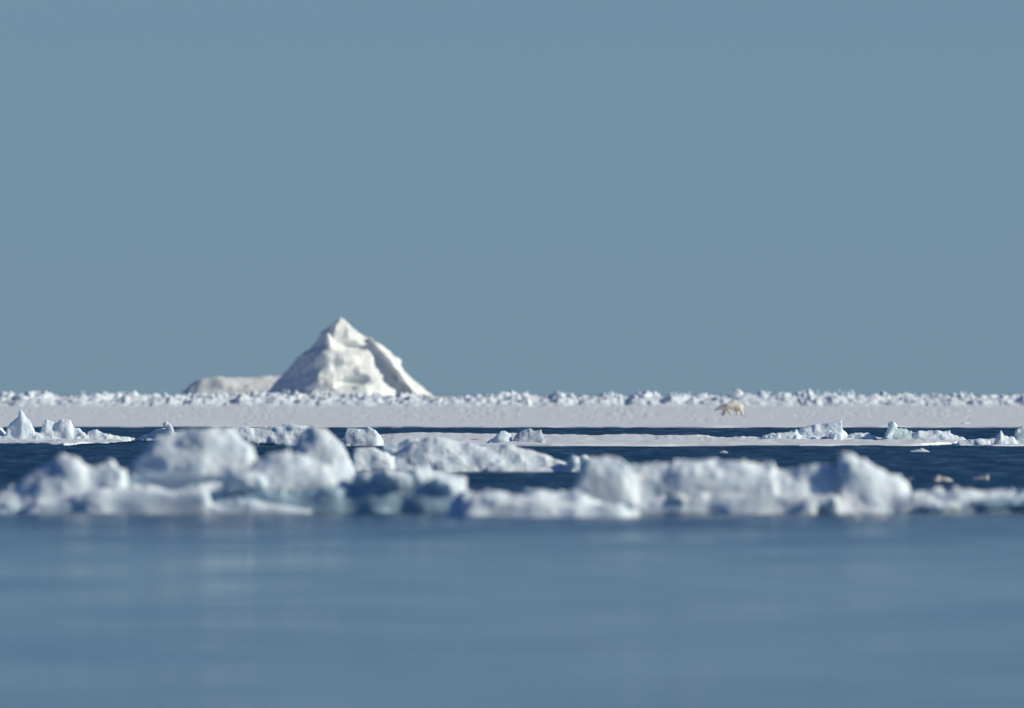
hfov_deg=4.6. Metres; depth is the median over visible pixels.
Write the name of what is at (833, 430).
ice floe
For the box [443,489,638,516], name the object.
ice floe
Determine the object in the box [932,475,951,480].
ice fragment
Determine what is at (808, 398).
pressure ridge
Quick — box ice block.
[294,426,354,474]
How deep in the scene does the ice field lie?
1065.16 m
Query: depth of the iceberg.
3010.97 m
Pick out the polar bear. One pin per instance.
(737, 408)
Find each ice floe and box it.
[0,409,134,445]
[0,426,466,513]
[136,421,173,440]
[232,423,383,445]
[350,436,588,471]
[380,428,960,445]
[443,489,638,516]
[574,451,1023,513]
[758,419,965,439]
[953,426,1023,445]
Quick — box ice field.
[0,396,1023,427]
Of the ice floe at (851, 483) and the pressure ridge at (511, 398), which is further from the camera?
the pressure ridge at (511, 398)
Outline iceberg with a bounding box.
[181,317,431,396]
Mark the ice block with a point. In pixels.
(320, 444)
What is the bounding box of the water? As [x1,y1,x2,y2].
[0,395,1023,707]
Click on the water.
(442, 611)
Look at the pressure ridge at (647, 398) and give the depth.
1984.34 m
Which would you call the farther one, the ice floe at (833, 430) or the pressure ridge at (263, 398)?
the pressure ridge at (263, 398)
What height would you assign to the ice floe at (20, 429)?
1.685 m
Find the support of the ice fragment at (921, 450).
on the water
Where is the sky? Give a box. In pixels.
[0,0,1023,394]
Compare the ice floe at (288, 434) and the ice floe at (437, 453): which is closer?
the ice floe at (437, 453)
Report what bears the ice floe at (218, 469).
on the water
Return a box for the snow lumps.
[72,408,969,423]
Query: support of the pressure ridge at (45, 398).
on the ice field
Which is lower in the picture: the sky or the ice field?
the ice field
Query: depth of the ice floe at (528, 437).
517.77 m
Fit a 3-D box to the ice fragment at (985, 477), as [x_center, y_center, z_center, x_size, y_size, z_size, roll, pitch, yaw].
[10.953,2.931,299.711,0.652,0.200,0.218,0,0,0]
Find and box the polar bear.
[715,403,743,414]
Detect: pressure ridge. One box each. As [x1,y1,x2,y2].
[0,390,190,406]
[182,389,442,406]
[441,390,578,406]
[577,389,800,406]
[792,388,1023,406]
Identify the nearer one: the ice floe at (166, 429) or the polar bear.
the ice floe at (166, 429)
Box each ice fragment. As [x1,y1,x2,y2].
[910,448,928,451]
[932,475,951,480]
[974,475,988,478]
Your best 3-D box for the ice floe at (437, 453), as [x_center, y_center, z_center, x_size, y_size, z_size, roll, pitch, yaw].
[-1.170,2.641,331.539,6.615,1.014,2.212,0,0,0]
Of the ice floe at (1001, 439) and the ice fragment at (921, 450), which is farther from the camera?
the ice floe at (1001, 439)
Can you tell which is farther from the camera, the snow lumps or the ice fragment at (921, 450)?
the snow lumps

